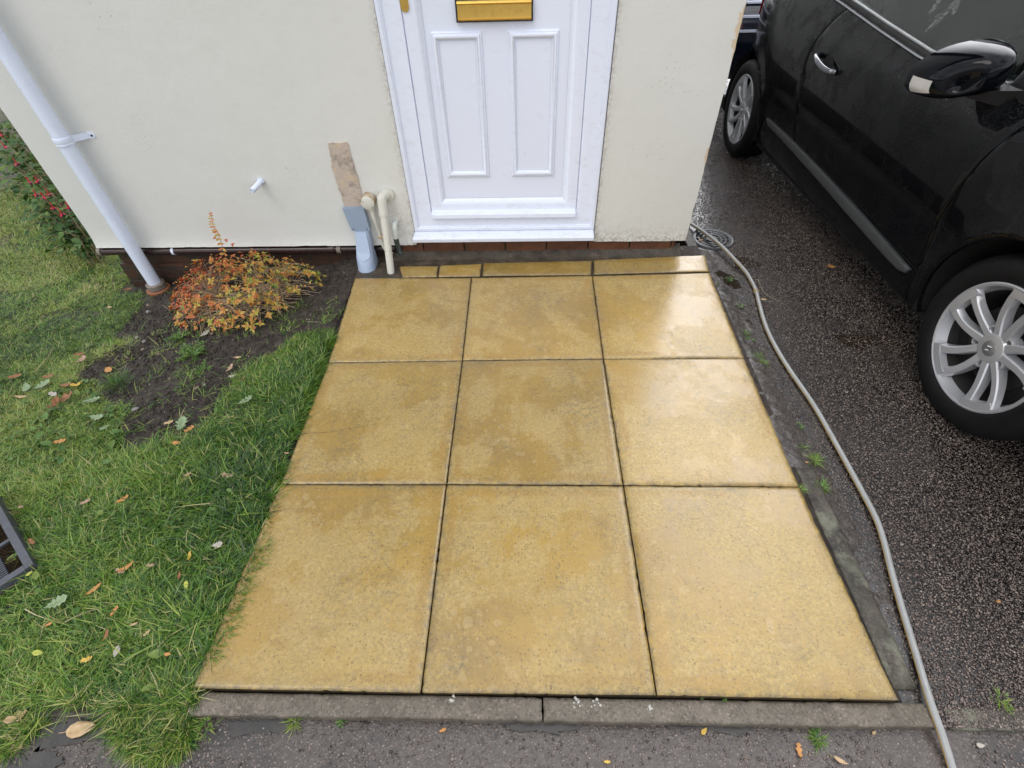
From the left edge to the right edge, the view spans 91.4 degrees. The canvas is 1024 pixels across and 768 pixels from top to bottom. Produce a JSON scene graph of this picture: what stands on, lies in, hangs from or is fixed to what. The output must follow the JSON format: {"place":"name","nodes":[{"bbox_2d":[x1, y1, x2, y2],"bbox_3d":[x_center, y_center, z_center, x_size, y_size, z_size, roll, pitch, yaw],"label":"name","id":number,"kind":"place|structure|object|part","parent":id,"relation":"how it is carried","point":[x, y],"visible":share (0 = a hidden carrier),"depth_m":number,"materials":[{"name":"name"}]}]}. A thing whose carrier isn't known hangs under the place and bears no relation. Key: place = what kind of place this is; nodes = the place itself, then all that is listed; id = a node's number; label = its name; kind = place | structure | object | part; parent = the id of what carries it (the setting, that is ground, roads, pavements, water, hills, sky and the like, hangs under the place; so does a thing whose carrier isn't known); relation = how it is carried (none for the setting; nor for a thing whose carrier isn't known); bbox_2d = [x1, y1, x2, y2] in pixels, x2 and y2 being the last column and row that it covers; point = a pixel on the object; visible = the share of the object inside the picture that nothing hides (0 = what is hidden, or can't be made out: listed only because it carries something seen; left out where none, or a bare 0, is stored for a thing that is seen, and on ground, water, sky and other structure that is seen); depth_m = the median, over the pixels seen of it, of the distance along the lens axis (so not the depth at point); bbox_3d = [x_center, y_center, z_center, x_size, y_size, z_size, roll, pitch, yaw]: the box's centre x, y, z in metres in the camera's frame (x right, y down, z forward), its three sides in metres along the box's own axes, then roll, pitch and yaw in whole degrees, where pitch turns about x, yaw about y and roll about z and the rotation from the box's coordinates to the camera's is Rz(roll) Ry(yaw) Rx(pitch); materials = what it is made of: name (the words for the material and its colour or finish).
{"place":"outdoors","nodes":[
{"label":"outdoors","id":0,"kind":"place"},
{"bbox_2d":[0,108,131,284],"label":"lawn","id":1,"kind":"structure","parent":0,"point":[5,118],"depth_m":3.33,"materials":[{"name":"plant"}]},
{"bbox_2d":[0,121,100,266],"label":"flowering bush","id":2,"kind":"object","parent":1,"relation":"on","point":[38,179],"visible":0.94,"depth_m":3.24,"materials":[{"name":"green plant"}]},
{"bbox_2d":[0,114,345,767],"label":"grass","id":3,"kind":"structure","parent":1,"relation":"on","point":[143,736],"depth_m":1.69,"materials":[{"name":"plant"}]},
{"bbox_2d":[5,373,20,378],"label":"fallen leaf","id":4,"kind":"object","parent":3,"relation":"on","point":[15,375],"visible":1,"depth_m":2.30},
{"bbox_2d":[2,710,25,724],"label":"fallen leaf","id":5,"kind":"object","parent":3,"relation":"on","point":[6,720],"visible":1,"depth_m":1.30,"materials":[{"name":"plant"}]},
{"bbox_2d":[21,382,30,390],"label":"fallen leaf","id":6,"kind":"object","parent":3,"relation":"on","point":[26,386],"visible":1,"depth_m":2.24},
{"bbox_2d":[27,538,35,543],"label":"fallen leaf","id":7,"kind":"object","parent":3,"relation":"on","point":[30,540],"visible":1,"depth_m":1.63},
{"bbox_2d":[31,650,42,655],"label":"fallen leaf","id":8,"kind":"object","parent":3,"relation":"on","point":[36,652],"visible":1,"depth_m":1.39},
{"bbox_2d":[48,391,56,395],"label":"fallen leaf","id":9,"kind":"object","parent":3,"relation":"on","point":[51,393],"visible":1,"depth_m":2.18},
{"bbox_2d":[47,396,58,412],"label":"fallen leaf","id":10,"kind":"object","parent":3,"relation":"on","point":[56,398],"visible":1,"depth_m":2.13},
{"bbox_2d":[40,594,67,610],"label":"fallen leaf","id":11,"kind":"object","parent":3,"relation":"on","point":[59,599],"visible":0.99,"depth_m":1.49,"materials":[{"name":"plant"}]},
{"bbox_2d":[53,438,65,442],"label":"fallen leaf","id":12,"kind":"object","parent":3,"relation":"on","point":[60,440],"visible":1,"depth_m":1.95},
{"bbox_2d":[50,391,72,404],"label":"fallen leaf","id":13,"kind":"object","parent":3,"relation":"on","point":[65,396],"visible":1,"depth_m":2.15,"materials":[{"name":"plant"}]},
{"bbox_2d":[69,381,81,386],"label":"fallen leaf","id":14,"kind":"object","parent":3,"relation":"on","point":[74,384],"visible":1,"depth_m":2.22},
{"bbox_2d":[76,355,85,361],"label":"fallen leaf","id":15,"kind":"object","parent":3,"relation":"on","point":[82,358],"visible":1,"depth_m":2.35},
{"bbox_2d":[80,655,91,662],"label":"fallen leaf","id":16,"kind":"object","parent":3,"relation":"on","point":[86,659],"visible":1,"depth_m":1.37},
{"bbox_2d":[80,396,99,402],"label":"fallen leaf","id":17,"kind":"object","parent":3,"relation":"on","point":[93,399],"visible":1,"depth_m":2.13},
{"bbox_2d":[84,582,100,596],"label":"fallen leaf","id":18,"kind":"object","parent":3,"relation":"on","point":[96,587],"visible":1,"depth_m":1.51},
{"bbox_2d":[89,413,103,419],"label":"fallen leaf","id":19,"kind":"object","parent":3,"relation":"on","point":[96,417],"visible":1,"depth_m":2.04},
{"bbox_2d":[101,627,109,641],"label":"fallen leaf","id":20,"kind":"object","parent":3,"relation":"on","point":[106,634],"visible":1,"depth_m":1.41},
{"bbox_2d":[113,645,119,656],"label":"fallen leaf","id":21,"kind":"object","parent":3,"relation":"on","point":[115,652],"visible":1,"depth_m":1.38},
{"bbox_2d":[116,495,128,502],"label":"fallen leaf","id":22,"kind":"object","parent":3,"relation":"on","point":[121,499],"visible":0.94,"depth_m":1.74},
{"bbox_2d":[115,561,132,573],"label":"fallen leaf","id":23,"kind":"object","parent":3,"relation":"on","point":[127,566],"visible":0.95,"depth_m":1.55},
{"bbox_2d":[175,415,187,432],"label":"fallen leaf","id":24,"kind":"object","parent":3,"relation":"on","point":[182,421],"visible":1,"depth_m":1.99,"materials":[{"name":"plant"}]},
{"bbox_2d":[183,425,193,432],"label":"fallen leaf","id":25,"kind":"object","parent":3,"relation":"on","point":[188,428],"visible":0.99,"depth_m":1.96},
{"bbox_2d":[212,541,222,547],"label":"fallen leaf","id":26,"kind":"object","parent":3,"relation":"on","point":[217,544],"visible":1,"depth_m":1.59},
{"bbox_2d":[185,329,343,689],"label":"edge grass","id":27,"kind":"structure","parent":3,"relation":"on","point":[317,375],"depth_m":1.74,"materials":[{"name":"plant"}]},
{"bbox_2d":[0,258,357,712],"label":"soil","id":28,"kind":"structure","parent":0,"point":[252,342],"depth_m":2.34,"materials":[{"name":"soil"}]},
{"bbox_2d":[0,497,38,594],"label":"boot scraper tray","id":29,"kind":"object","parent":28,"relation":"on","point":[11,538],"visible":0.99,"depth_m":1.60,"materials":[{"name":"grey plastic"}]},
{"bbox_2d":[30,379,49,391],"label":"fallen leaf","id":30,"kind":"object","parent":28,"relation":"on","point":[44,383],"visible":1,"depth_m":2.24,"materials":[{"name":"plant"}]},
{"bbox_2d":[4,711,121,718],"bbox_3d":[-1.405,0.896,1.376,0.911,0.120,0.050,0,46,2],"label":"kerb stone","id":31,"kind":"object","parent":28,"relation":"on","point":[70,714],"visible":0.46,"depth_m":1.31,"materials":[{"name":"concrete"}]},
{"bbox_2d":[95,342,117,360],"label":"grass tuft","id":32,"kind":"object","parent":28,"relation":"on","point":[112,345],"visible":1,"depth_m":2.38,"materials":[{"name":"plant"}]},
{"bbox_2d":[104,367,111,371],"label":"fallen leaf","id":33,"kind":"object","parent":28,"relation":"on","point":[106,369],"visible":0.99,"depth_m":2.31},
{"bbox_2d":[101,399,128,424],"bbox_3d":[-1.653,0.116,2.071,0.111,0.022,0.111,28,53,26],"label":"weed","id":34,"kind":"object","parent":28,"relation":"on","point":[107,414],"visible":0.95,"depth_m":2.08,"materials":[{"name":"green plant"}]},
{"bbox_2d":[91,367,139,395],"bbox_3d":[-1.736,-0.017,2.181,0.204,0.067,0.221,0,46,2],"label":"grass tuft","id":35,"kind":"object","parent":28,"relation":"on","point":[116,379],"visible":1,"depth_m":2.20,"materials":[{"name":"plant"}]},
{"bbox_2d":[107,335,137,351],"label":"grass tuft","id":36,"kind":"object","parent":28,"relation":"on","point":[125,344],"visible":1,"depth_m":2.42,"materials":[{"name":"plant"}]},
{"bbox_2d":[0,293,287,691],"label":"lawn weeds","id":37,"kind":"object","parent":28,"relation":"on","point":[151,654],"visible":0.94,"depth_m":1.92,"materials":[{"name":"green plant"}]},
{"bbox_2d":[164,328,190,344],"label":"weed","id":38,"kind":"object","parent":28,"relation":"on","point":[175,336],"visible":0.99,"depth_m":2.45,"materials":[{"name":"green plant"}]},
{"bbox_2d":[174,312,186,319],"bbox_3d":[-1.698,-0.348,2.567,0.052,0.037,0.049,0,46,2],"label":"stone","id":39,"kind":"object","parent":28,"relation":"on","point":[181,317],"visible":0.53,"depth_m":2.56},
{"bbox_2d":[175,339,208,362],"bbox_3d":[-1.500,-0.148,2.335,0.153,0.053,0.166,-19,49,-16],"label":"weed","id":40,"kind":"object","parent":28,"relation":"on","point":[195,351],"visible":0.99,"depth_m":2.34,"materials":[{"name":"green plant"}]},
{"bbox_2d":[189,358,213,374],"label":"weed","id":41,"kind":"object","parent":28,"relation":"on","point":[198,370],"visible":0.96,"depth_m":2.25,"materials":[{"name":"green plant"}]},
{"bbox_2d":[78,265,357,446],"bbox_3d":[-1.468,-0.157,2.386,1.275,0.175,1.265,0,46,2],"label":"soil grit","id":42,"kind":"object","parent":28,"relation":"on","point":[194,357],"visible":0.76,"depth_m":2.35,"materials":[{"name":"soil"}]},
{"bbox_2d":[163,211,325,333],"bbox_3d":[-1.410,-0.544,2.470,0.869,0.471,0.559,0,46,2],"label":"shrub","id":43,"kind":"object","parent":28,"relation":"on","point":[221,303],"visible":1,"depth_m":2.48,"materials":[{"name":"orange plant"}]},
{"bbox_2d":[238,395,251,404],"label":"fallen leaf","id":44,"kind":"object","parent":28,"relation":"on","point":[249,397],"visible":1,"depth_m":2.04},
{"bbox_2d":[158,692,541,722],"bbox_3d":[-0.419,0.875,1.339,0.995,0.120,0.053,0,46,2],"label":"kerb stone","id":45,"kind":"object","parent":28,"relation":"on","point":[348,707],"visible":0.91,"depth_m":1.29,"materials":[{"name":"concrete"}]},
{"bbox_2d":[0,717,1023,767],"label":"forecourt","id":46,"kind":"structure","parent":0,"point":[911,748],"depth_m":1.25,"materials":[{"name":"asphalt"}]},
{"bbox_2d":[0,746,64,767],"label":"puddle","id":47,"kind":"object","parent":46,"relation":"on","point":[45,759],"visible":1,"depth_m":1.25,"materials":[{"name":"liquid"}]},
{"bbox_2d":[0,718,106,754],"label":"puddle","id":48,"kind":"object","parent":46,"relation":"on","point":[53,741],"visible":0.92,"depth_m":1.29,"materials":[{"name":"liquid"}]},
{"bbox_2d":[61,721,95,737],"bbox_3d":[-1.122,0.893,1.293,0.092,0.008,0.038,-9,47,-7],"label":"fallen leaf","id":49,"kind":"object","parent":46,"relation":"on","point":[73,729],"visible":0.93,"depth_m":1.29,"materials":[{"name":"plant"}]},
{"bbox_2d":[182,716,222,747],"bbox_3d":[-0.799,0.877,1.288,0.100,0.022,0.098,0,46,2],"label":"grass tuft","id":50,"kind":"object","parent":46,"relation":"on","point":[208,724],"visible":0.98,"depth_m":1.29,"materials":[{"name":"plant"}]},
{"bbox_2d":[225,718,293,736],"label":"puddle","id":51,"kind":"object","parent":46,"relation":"on","point":[240,728],"visible":0.98,"depth_m":1.29,"materials":[{"name":"liquid"}]},
{"bbox_2d":[280,718,301,739],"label":"grass tuft","id":52,"kind":"object","parent":46,"relation":"on","point":[289,720],"visible":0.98,"depth_m":1.29,"materials":[{"name":"plant"}]},
{"bbox_2d":[335,720,347,727],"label":"weed","id":53,"kind":"object","parent":46,"relation":"on","point":[340,722],"visible":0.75,"depth_m":1.29,"materials":[{"name":"green plant"}]},
{"bbox_2d":[500,722,582,734],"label":"puddle","id":54,"kind":"object","parent":46,"relation":"on","point":[554,728],"visible":0.97,"depth_m":1.28,"materials":[{"name":"liquid"}]},
{"bbox_2d":[700,728,706,735],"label":"fallen leaf","id":55,"kind":"object","parent":46,"relation":"on","point":[703,731],"visible":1,"depth_m":1.26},
{"bbox_2d":[664,724,754,736],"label":"puddle","id":56,"kind":"object","parent":46,"relation":"on","point":[734,730],"visible":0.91,"depth_m":1.27,"materials":[{"name":"liquid"}]},
{"bbox_2d":[796,742,802,760],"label":"fallen leaf","id":57,"kind":"object","parent":46,"relation":"on","point":[798,748],"visible":1,"depth_m":1.23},
{"bbox_2d":[809,728,821,740],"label":"weed","id":58,"kind":"object","parent":46,"relation":"on","point":[814,730],"visible":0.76,"depth_m":1.25,"materials":[{"name":"green plant"}]},
{"bbox_2d":[805,728,830,755],"bbox_3d":[0.763,0.882,1.243,0.073,0.018,0.080,0,46,2],"label":"grass tuft","id":59,"kind":"object","parent":46,"relation":"on","point":[819,739],"visible":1,"depth_m":1.25,"materials":[{"name":"plant"}]},
{"bbox_2d":[831,755,847,763],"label":"fallen leaf","id":60,"kind":"object","parent":46,"relation":"on","point":[839,760],"visible":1,"depth_m":1.22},
{"bbox_2d":[976,743,985,747],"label":"fallen leaf","id":61,"kind":"object","parent":46,"relation":"on","point":[980,745],"visible":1,"depth_m":1.23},
{"bbox_2d":[198,246,901,703],"bbox_3d":[0.082,0.054,2.103,1.885,0.090,2.198,0,46,2],"label":"concrete base","id":62,"kind":"object","parent":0,"point":[688,250],"visible":0.14,"depth_m":1.86,"materials":[{"name":"concrete"}]},
{"bbox_2d":[193,485,446,695],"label":"paving slab","id":63,"kind":"structure","parent":62,"relation":"on","point":[342,596],"depth_m":1.47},
{"bbox_2d":[281,361,461,486],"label":"paving slab","id":64,"kind":"structure","parent":62,"relation":"on","point":[405,412],"depth_m":1.92,"materials":[{"name":"concrete"}]},
{"bbox_2d":[329,278,471,362],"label":"paving slab","id":65,"kind":"structure","parent":62,"relation":"on","point":[404,319],"depth_m":2.35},
{"bbox_2d":[399,266,437,277],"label":"cut paving slab","id":66,"kind":"structure","parent":62,"relation":"on","point":[419,271],"depth_m":2.63,"materials":[{"name":"concrete"}]},
{"bbox_2d":[438,264,481,279],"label":"cut paving slab","id":67,"kind":"structure","parent":62,"relation":"on","point":[471,271],"depth_m":2.63,"materials":[{"name":"concrete"}]},
{"bbox_2d":[355,243,685,277],"bbox_3d":[0.038,-0.658,2.663,1.730,0.049,0.235,0,46,2],"label":"mortar bed","id":68,"kind":"object","parent":62,"relation":"on","point":[424,258],"visible":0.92,"depth_m":2.70,"materials":[{"name":"concrete"}]},
{"bbox_2d":[463,276,602,360],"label":"paving slab","id":69,"kind":"structure","parent":62,"relation":"on","point":[534,318],"depth_m":2.34,"materials":[{"name":"concrete"}]},
{"bbox_2d":[447,359,622,486],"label":"paving slab","id":70,"kind":"structure","parent":62,"relation":"on","point":[534,422],"depth_m":1.90,"materials":[{"name":"concrete"}]},
{"bbox_2d":[482,261,591,277],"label":"cut paving slab","id":71,"kind":"structure","parent":62,"relation":"on","point":[545,269],"depth_m":2.62,"materials":[{"name":"concrete"}]},
{"bbox_2d":[422,485,655,697],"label":"paving slab","id":72,"kind":"structure","parent":62,"relation":"on","point":[536,593],"depth_m":1.46,"materials":[{"name":"concrete"}]},
{"bbox_2d":[594,255,708,274],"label":"cut paving slab","id":73,"kind":"structure","parent":62,"relation":"on","point":[671,264],"depth_m":2.62,"materials":[{"name":"concrete"}]},
{"bbox_2d":[592,273,743,361],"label":"paving slab","id":74,"kind":"structure","parent":62,"relation":"on","point":[665,316],"depth_m":2.33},
{"bbox_2d":[603,358,798,488],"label":"paving slab","id":75,"kind":"structure","parent":62,"relation":"on","point":[692,422],"depth_m":1.88,"materials":[{"name":"concrete"}]},
{"bbox_2d":[624,486,897,702],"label":"paving slab","id":76,"kind":"structure","parent":62,"relation":"on","point":[744,595],"depth_m":1.44,"materials":[{"name":"concrete"}]},
{"bbox_2d":[793,481,810,494],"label":"grass tuft","id":77,"kind":"object","parent":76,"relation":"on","point":[803,487],"visible":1,"depth_m":1.70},
{"bbox_2d":[690,79,1023,729],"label":"driveway","id":78,"kind":"structure","parent":0,"point":[862,514],"depth_m":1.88,"materials":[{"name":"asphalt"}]},
{"bbox_2d":[676,227,697,245],"bbox_3d":[1.027,-0.845,2.960,0.060,0.100,0.520,0,46,2],"label":"kerb stone","id":79,"kind":"object","parent":78,"relation":"on","point":[690,240],"visible":0.26,"depth_m":2.88,"materials":[{"name":"concrete"}]},
{"bbox_2d":[692,228,733,249],"bbox_3d":[1.185,-0.855,2.966,0.248,0.023,0.248,0,46,2],"label":"drain cover","id":80,"kind":"object","parent":78,"relation":"on","point":[719,235],"visible":0.75,"depth_m":2.96,"materials":[{"name":"plastic"}]},
{"bbox_2d":[715,270,741,288],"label":"puddle","id":81,"kind":"object","parent":78,"relation":"on","point":[723,275],"visible":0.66,"depth_m":2.65,"materials":[{"name":"liquid"}]},
{"bbox_2d":[542,698,934,729],"bbox_3d":[0.566,0.873,1.311,0.969,0.120,0.053,0,46,2],"label":"kerb stone","id":82,"kind":"object","parent":78,"relation":"on","point":[779,714],"visible":0.91,"depth_m":1.27,"materials":[{"name":"concrete"}]},
{"bbox_2d":[573,696,580,707],"bbox_3d":[0.169,0.820,1.289,0.023,0.002,0.026,0,46,2],"label":"paint splash","id":83,"kind":"object","parent":82,"relation":"on","point":[576,699],"visible":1,"depth_m":1.29,"materials":[{"name":"white"}]},
{"bbox_2d":[728,0,761,78],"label":"parked car","id":84,"kind":"object","parent":78,"relation":"on","point":[746,35],"visible":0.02,"depth_m":4.41,"materials":[{"name":"blue paint"}]},
{"bbox_2d":[733,255,760,268],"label":"puddle","id":85,"kind":"object","parent":78,"relation":"on","point":[741,259],"visible":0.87,"depth_m":2.77,"materials":[{"name":"liquid"}]},
{"bbox_2d":[757,374,767,379],"bbox_3d":[1.046,0.156,1.996,0.062,0.100,0.498,0,46,2],"label":"kerb stone","id":86,"kind":"object","parent":78,"relation":"on","point":[763,376],"visible":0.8,"depth_m":2.11,"materials":[{"name":"concrete"}]},
{"bbox_2d":[700,249,899,631],"bbox_3d":[1.120,-0.013,2.127,0.260,0.086,2.130,0,46,2],"label":"silt strip","id":87,"kind":"object","parent":78,"relation":"on","point":[791,435],"visible":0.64,"depth_m":1.91,"materials":[{"name":"soil"}]},
{"bbox_2d":[749,351,765,362],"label":"grass tuft","id":88,"kind":"object","parent":87,"relation":"on","point":[759,355],"visible":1,"depth_m":2.19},
{"bbox_2d":[805,453,827,467],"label":"grass tuft","id":89,"kind":"object","parent":87,"relation":"on","point":[817,462],"visible":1,"depth_m":1.79,"materials":[{"name":"plant"}]},
{"bbox_2d":[813,473,831,493],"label":"grass tuft","id":90,"kind":"object","parent":87,"relation":"on","point":[822,484],"visible":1,"depth_m":1.72,"materials":[{"name":"plant"}]},
{"bbox_2d":[690,222,956,767],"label":"garden hose","id":91,"kind":"object","parent":78,"relation":"on","point":[935,716],"visible":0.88,"depth_m":1.57,"materials":[{"name":"rubber"}]},
{"bbox_2d":[795,468,916,689],"bbox_3d":[1.032,0.578,1.572,0.063,0.100,0.685,0,46,2],"label":"kerb stone","id":92,"kind":"object","parent":78,"relation":"on","point":[887,650],"visible":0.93,"depth_m":1.48,"materials":[{"name":"concrete"}]},
{"bbox_2d":[833,335,906,349],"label":"puddle","id":93,"kind":"object","parent":78,"relation":"on","point":[841,338],"visible":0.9,"depth_m":2.27,"materials":[{"name":"liquid"}]},
{"bbox_2d":[720,0,1023,440],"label":"parked car","id":94,"kind":"object","parent":78,"relation":"on","point":[886,137],"visible":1,"depth_m":1.99,"materials":[{"name":"black paint"}]},
{"bbox_3d":[1.666,-1.199,2.294,0.089,0.685,1.525,0,44,2],"label":"car door","id":95,"kind":"part","parent":94,"relation":"part of","materials":[{"name":"black paint"}]},
{"bbox_2d":[945,708,1023,731],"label":"kerb stone","id":96,"kind":"object","parent":78,"relation":"on","point":[996,729],"visible":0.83,"depth_m":1.26,"materials":[{"name":"concrete"}]},
{"bbox_2d":[989,687,1016,716],"bbox_3d":[1.258,0.809,1.278,0.061,0.016,0.064,33,55,28],"label":"grass tuft","id":97,"kind":"object","parent":78,"relation":"on","point":[1004,704],"visible":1,"depth_m":1.28,"materials":[{"name":"plant"}]},
{"label":"ground","id":98,"kind":"structure","parent":0,"visible":0},
{"bbox_2d":[0,0,746,287],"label":"house","id":99,"kind":"structure","parent":98,"relation":"on","point":[485,125],"depth_m":2.24,"materials":[{"name":"paint"}]},
{"bbox_2d":[0,25,170,295],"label":"downpipe","id":100,"kind":"object","parent":99,"relation":"attached to","point":[63,140],"visible":0.98,"depth_m":2.31,"materials":[{"name":"white plastic"}]},
{"bbox_2d":[96,245,395,255],"bbox_3d":[-1.459,-0.736,2.742,1.648,0.050,0.054,0,46,2],"label":"pipe","id":101,"kind":"object","parent":99,"relation":"attached to","point":[235,250],"visible":0.78,"depth_m":2.73,"materials":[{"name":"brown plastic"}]},
{"bbox_2d":[250,178,263,192],"bbox_3d":[-1.240,-0.970,2.437,0.036,0.046,0.093,11,48,12],"label":"overflow pipe","id":102,"kind":"object","parent":99,"relation":"attached to","point":[256,185],"visible":1,"depth_m":2.43,"materials":[{"name":"white plastic"}]},
{"bbox_2d":[343,206,377,272],"bbox_3d":[-0.793,-0.735,2.601,0.120,0.324,0.156,0,46,2],"label":"cable duct cover","id":103,"kind":"object","parent":99,"relation":"attached to","point":[358,220],"visible":0.96,"depth_m":2.60,"materials":[{"name":"grey plastic"}]},
{"bbox_2d":[361,192,392,253],"bbox_3d":[-0.695,-0.815,2.587,0.100,0.341,0.056,0,46,2],"label":"waste pipe","id":104,"kind":"object","parent":99,"relation":"attached to","point":[368,200],"visible":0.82,"depth_m":2.49,"materials":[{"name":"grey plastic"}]},
{"bbox_2d":[377,188,394,273],"bbox_3d":[-0.639,-0.775,2.563,0.066,0.406,0.172,13,48,14],"label":"vent pipe","id":105,"kind":"object","parent":99,"relation":"attached to","point":[385,195],"visible":1,"depth_m":2.51,"materials":[{"name":"plastic"}]},
{"bbox_2d":[391,219,403,256],"bbox_3d":[-0.602,-0.768,2.633,0.039,0.188,0.070,0,46,2],"label":"outlet pipe","id":106,"kind":"object","parent":99,"relation":"attached to","point":[395,236],"visible":1,"depth_m":2.60,"materials":[{"name":"white paint"}]},
{"bbox_2d":[400,0,590,218],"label":"front door","id":107,"kind":"structure","parent":99,"relation":"in","point":[499,85],"depth_m":2.21,"materials":[{"name":"white plastic"}]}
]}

